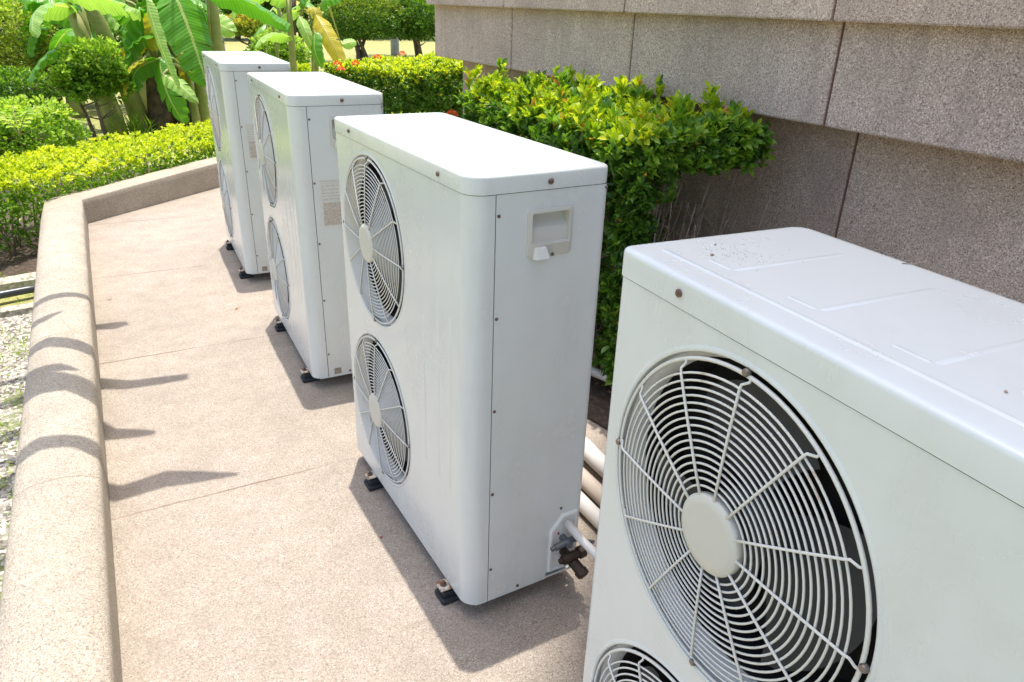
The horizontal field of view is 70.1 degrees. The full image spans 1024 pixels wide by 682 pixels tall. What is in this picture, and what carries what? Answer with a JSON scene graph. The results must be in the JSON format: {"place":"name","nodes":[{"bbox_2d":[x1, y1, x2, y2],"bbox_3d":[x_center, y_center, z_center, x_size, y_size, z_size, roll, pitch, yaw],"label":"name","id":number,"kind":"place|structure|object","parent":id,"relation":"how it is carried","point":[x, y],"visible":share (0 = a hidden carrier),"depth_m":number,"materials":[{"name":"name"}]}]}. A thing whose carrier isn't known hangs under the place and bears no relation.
{"place":"outdoors","nodes":[
{"label":"outdoors","id":0,"kind":"place"},
{"bbox_2d":[0,113,20,126],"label":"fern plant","id":1,"kind":"object","parent":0,"point":[2,116],"visible":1,"depth_m":6.73,"materials":[{"name":"green plant"}]},
{"bbox_2d":[0,166,171,277],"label":"garden soil","id":2,"kind":"structure","parent":0,"point":[24,261],"depth_m":5.59,"materials":[{"name":"brown soil"}]},
{"bbox_2d":[0,104,52,180],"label":"fern plant","id":3,"kind":"object","parent":2,"relation":"on","point":[31,113],"visible":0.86,"depth_m":7.26,"materials":[{"name":"green plant"}]},
{"bbox_2d":[0,119,215,255],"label":"hedge","id":4,"kind":"object","parent":2,"relation":"on","point":[126,147],"visible":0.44,"depth_m":6.06,"materials":[{"name":"green plant"}]},
{"bbox_2d":[0,6,462,306],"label":"lawn","id":5,"kind":"structure","parent":0,"point":[381,47],"depth_m":26.41,"materials":[{"name":"green plant"}]},
{"bbox_2d":[0,302,32,598],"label":"gravel","id":6,"kind":"structure","parent":5,"relation":"on","point":[5,507],"depth_m":3.58,"materials":[{"name":"white gravel"}]},
{"bbox_2d":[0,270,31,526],"bbox_3d":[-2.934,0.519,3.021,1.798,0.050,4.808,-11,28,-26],"label":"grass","id":7,"kind":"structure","parent":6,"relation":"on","point":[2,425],"depth_m":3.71,"materials":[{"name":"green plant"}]},
{"bbox_2d":[0,303,32,317],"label":"edging stone","id":8,"kind":"object","parent":6,"relation":"on","point":[8,311],"visible":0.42,"depth_m":4.53,"materials":[{"name":"beige stone"}]},
{"bbox_2d":[0,285,34,298],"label":"hose","id":9,"kind":"object","parent":5,"relation":"on","point":[18,291],"visible":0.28,"depth_m":4.72,"materials":[{"name":"grey metal"}]},
{"bbox_2d":[0,272,35,290],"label":"edging stone","id":10,"kind":"object","parent":5,"relation":"on","point":[17,281],"visible":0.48,"depth_m":4.93,"materials":[{"name":"beige stone"}]},
{"bbox_2d":[0,0,57,81],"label":"shrub","id":11,"kind":"object","parent":5,"relation":"on","point":[6,45],"visible":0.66,"depth_m":10.81,"materials":[{"name":"green plant"}]},
{"bbox_2d":[0,2,61,61],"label":"garden tree","id":12,"kind":"object","parent":5,"relation":"on","point":[3,21],"visible":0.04,"depth_m":16.41,"materials":[{"name":"green plant"}]},
{"bbox_2d":[0,65,63,120],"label":"shrub","id":13,"kind":"object","parent":5,"relation":"on","point":[14,85],"visible":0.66,"depth_m":9.68,"materials":[{"name":"green plant"}]},
{"bbox_2d":[0,93,92,169],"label":"shrub","id":14,"kind":"object","parent":5,"relation":"on","point":[60,125],"visible":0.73,"depth_m":8.09,"materials":[{"name":"green plant"}]},
{"bbox_2d":[0,14,121,106],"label":"shrub","id":15,"kind":"object","parent":5,"relation":"on","point":[58,25],"visible":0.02,"depth_m":12.03,"materials":[{"name":"green plant"}]},
{"bbox_2d":[12,1,117,117],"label":"banana plant","id":16,"kind":"object","parent":5,"relation":"on","point":[33,40],"visible":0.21,"depth_m":11.15,"materials":[{"name":"green plant"}]},
{"bbox_2d":[18,0,149,136],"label":"banana plant","id":17,"kind":"object","parent":5,"relation":"on","point":[61,13],"visible":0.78,"depth_m":9.63,"materials":[{"name":"green plant"}]},
{"bbox_2d":[44,34,139,141],"bbox_3d":[-5.369,-3.251,9.464,1.125,1.364,1.028,-11,28,-26],"label":"tree","id":18,"kind":"object","parent":5,"relation":"on","point":[82,74],"visible":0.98,"depth_m":9.19,"materials":[{"name":"green plant"}]},
{"bbox_2d":[0,157,219,681],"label":"parapet curb","id":19,"kind":"structure","parent":5,"relation":"on","point":[59,622],"depth_m":2.45,"materials":[{"name":"brown concrete"}]},
{"bbox_2d":[106,109,160,141],"bbox_3d":[-4.957,-2.814,9.584,0.664,0.482,0.690,4,25,3],"label":"grass tuft","id":20,"kind":"object","parent":5,"relation":"on","point":[136,126],"visible":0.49,"depth_m":9.52,"materials":[{"name":"green plant"}]},
{"bbox_2d":[108,9,207,46],"bbox_3d":[-9.478,-8.632,19.809,2.867,2.233,2.123,-11,28,-26],"label":"garden tree","id":21,"kind":"object","parent":5,"relation":"on","point":[121,35],"depth_m":19.38,"materials":[{"name":"green plant"}]},
{"bbox_2d":[111,0,209,133],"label":"banana plant","id":22,"kind":"object","parent":5,"relation":"on","point":[168,101],"visible":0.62,"depth_m":9.70,"materials":[{"name":"green plant"}]},
{"bbox_2d":[103,0,225,70],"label":"shrub","id":23,"kind":"object","parent":5,"relation":"on","point":[120,41],"visible":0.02,"depth_m":12.80,"materials":[{"name":"green plant"}]},
{"bbox_2d":[114,0,236,112],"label":"banana plant","id":24,"kind":"object","parent":5,"relation":"on","point":[227,24],"visible":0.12,"depth_m":11.75,"materials":[{"name":"green plant"}]},
{"bbox_2d":[112,0,290,89],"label":"banana plant","id":25,"kind":"object","parent":5,"relation":"on","point":[182,25],"visible":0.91,"depth_m":9.61,"materials":[{"name":"green plant"}]},
{"bbox_2d":[201,0,296,39],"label":"garden tree","id":26,"kind":"object","parent":5,"relation":"on","point":[267,5],"visible":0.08,"depth_m":33.25,"materials":[{"name":"green plant"}]},
{"bbox_2d":[226,14,279,46],"bbox_3d":[-7.640,-8.891,21.414,2.190,1.456,1.736,-11,28,-26],"label":"bush","id":27,"kind":"object","parent":5,"relation":"on","point":[247,27],"visible":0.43,"depth_m":20.80,"materials":[{"name":"green plant"}]},
{"bbox_2d":[243,26,310,67],"bbox_3d":[-5.560,-6.928,17.648,1.787,1.280,1.399,-11,28,-26],"label":"shrub","id":28,"kind":"object","parent":5,"relation":"on","point":[265,46],"visible":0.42,"depth_m":17.38,"materials":[{"name":"green plant"}]},
{"bbox_2d":[230,0,335,57],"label":"banana plant","id":29,"kind":"object","parent":5,"relation":"on","point":[295,6],"visible":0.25,"depth_m":18.49,"materials":[{"name":"green plant"}]},
{"bbox_2d":[296,61,310,71],"bbox_3d":[-4.385,-5.493,15.182,0.809,0.702,0.778,-11,28,-26],"label":"shrub","id":30,"kind":"object","parent":5,"relation":"on","point":[302,67],"visible":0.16,"depth_m":15.00,"materials":[{"name":"green plant"}]},
{"bbox_2d":[255,0,356,71],"bbox_3d":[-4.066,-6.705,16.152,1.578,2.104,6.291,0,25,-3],"label":"banana plant","id":31,"kind":"object","parent":5,"relation":"on","point":[315,39],"visible":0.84,"depth_m":13.91,"materials":[{"name":"green plant"}]},
{"bbox_2d":[274,0,369,31],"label":"garden tree","id":32,"kind":"object","parent":5,"relation":"on","point":[313,3],"visible":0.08,"depth_m":36.12,"materials":[{"name":"green plant"}]},
{"bbox_2d":[316,0,410,60],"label":"topiary tree","id":33,"kind":"object","parent":5,"relation":"on","point":[359,21],"visible":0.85,"depth_m":22.57,"materials":[{"name":"green plant"}]},
{"bbox_2d":[320,51,462,118],"bbox_3d":[-1.204,-2.837,8.943,1.322,1.333,2.744,17,29,29],"label":"hedge","id":34,"kind":"object","parent":5,"relation":"on","point":[429,82],"visible":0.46,"depth_m":8.19,"materials":[{"name":"green plant"}]},
{"bbox_2d":[390,36,399,55],"bbox_3d":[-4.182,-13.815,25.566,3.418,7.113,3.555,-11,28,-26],"label":"post","id":35,"kind":"object","parent":5,"relation":"on","point":[394,44],"visible":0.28,"depth_m":26.79,"materials":[{"name":"grey concrete"}]},
{"bbox_2d":[378,0,434,56],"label":"tree","id":36,"kind":"object","parent":5,"relation":"on","point":[421,27],"visible":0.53,"depth_m":23.46,"materials":[{"name":"green plant"}]},
{"bbox_2d":[88,187,607,681],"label":"deck paving","id":37,"kind":"structure","parent":0,"point":[254,519],"depth_m":2.55,"materials":[{"name":"beige concrete"}]},
{"bbox_2d":[201,51,290,278],"bbox_3d":[-1.666,-1.161,4.776,0.469,1.308,1.086,-10,27,-25],"label":"air conditioner unit","id":38,"kind":"object","parent":37,"relation":"on","point":[228,95],"visible":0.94,"depth_m":4.43,"materials":[{"name":"white metal"}]},
{"bbox_2d":[247,72,382,382],"bbox_3d":[-0.911,-0.565,3.538,0.469,1.308,1.086,-11,28,-25],"label":"air conditioner unit","id":39,"kind":"object","parent":37,"relation":"on","point":[294,114],"visible":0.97,"depth_m":3.19,"materials":[{"name":"white metal"}]},
{"bbox_2d":[334,112,607,605],"bbox_3d":[-0.157,0.033,2.298,0.469,1.308,1.086,-12,28,-28],"label":"air conditioner unit","id":40,"kind":"object","parent":37,"relation":"on","point":[472,253],"visible":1,"depth_m":1.98,"materials":[{"name":"white metal"}]},
{"bbox_2d":[563,519,595,558],"bbox_3d":[0.391,0.709,2.064,0.586,0.214,0.100,15,28,26],"label":"insulated hose","id":41,"kind":"object","parent":40,"relation":"attached to","point":[580,538],"visible":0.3,"depth_m":2.13,"materials":[{"name":"white plastic"}]},
{"bbox_2d":[579,491,599,529],"bbox_3d":[0.822,1.034,1.688,0.063,0.056,4.100,-11,28,-27],"label":"drain pipe","id":42,"kind":"object","parent":37,"relation":"on","point":[589,509],"depth_m":2.56,"materials":[{"name":"white plastic"}]},
{"bbox_2d":[581,467,601,505],"bbox_3d":[0.910,1.032,1.677,0.074,0.062,4.001,-11,28,-26],"label":"conduit pipe","id":43,"kind":"object","parent":37,"relation":"on","point":[591,486],"depth_m":2.67,"materials":[{"name":"beige plastic"}]},
{"bbox_2d":[587,320,611,427],"bbox_3d":[-0.058,-0.311,4.582,0.880,0.001,3.650,-11,28,-26],"label":"planting bed","id":44,"kind":"object","parent":37,"relation":"on","point":[600,392],"depth_m":3.35,"materials":[{"name":"soil"}]},
{"bbox_2d":[391,109,457,116],"bbox_3d":[-0.513,-1.049,5.048,0.719,0.992,1.292,-8,27,-20],"label":"shrub","id":45,"kind":"object","parent":44,"relation":"on","point":[451,112],"depth_m":5.14,"materials":[{"name":"green plant"}]},
{"bbox_2d":[584,329,604,477],"bbox_3d":[0.939,0.892,1.956,0.664,0.074,4.496,-7,26,-18],"label":"refrigerant pipe","id":46,"kind":"object","parent":44,"relation":"on","point":[594,457],"visible":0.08,"depth_m":2.82,"materials":[{"name":"white plastic"}]},
{"bbox_2d":[591,366,611,384],"bbox_3d":[0.761,0.326,3.111,1.670,0.093,0.084,22,31,36],"label":"elbow pipe","id":47,"kind":"object","parent":44,"relation":"on","point":[596,373],"visible":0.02,"depth_m":3.38,"materials":[{"name":"white"}]},
{"bbox_2d":[453,57,776,388],"bbox_3d":[0.392,-0.614,3.622,0.803,1.413,2.009,-11,28,-26],"label":"hedge","id":48,"kind":"object","parent":44,"relation":"on","point":[636,140],"visible":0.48,"depth_m":3.01,"materials":[{"name":"green plant"}]},
{"bbox_2d":[426,0,1023,303],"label":"building","id":49,"kind":"structure","parent":37,"relation":"on","point":[896,127],"depth_m":2.67,"materials":[{"name":"grey stone"}]},
{"bbox_2d":[583,227,1023,681],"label":"air conditioner unit","id":50,"kind":"object","parent":37,"relation":"on","point":[814,466],"visible":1,"depth_m":0.96,"materials":[{"name":"white metal"}]},
{"bbox_2d":[694,242,802,270],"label":"dirt specks","id":51,"kind":"object","parent":50,"relation":"on","point":[739,256],"visible":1,"depth_m":1.14,"materials":[{"name":"brown soil"}]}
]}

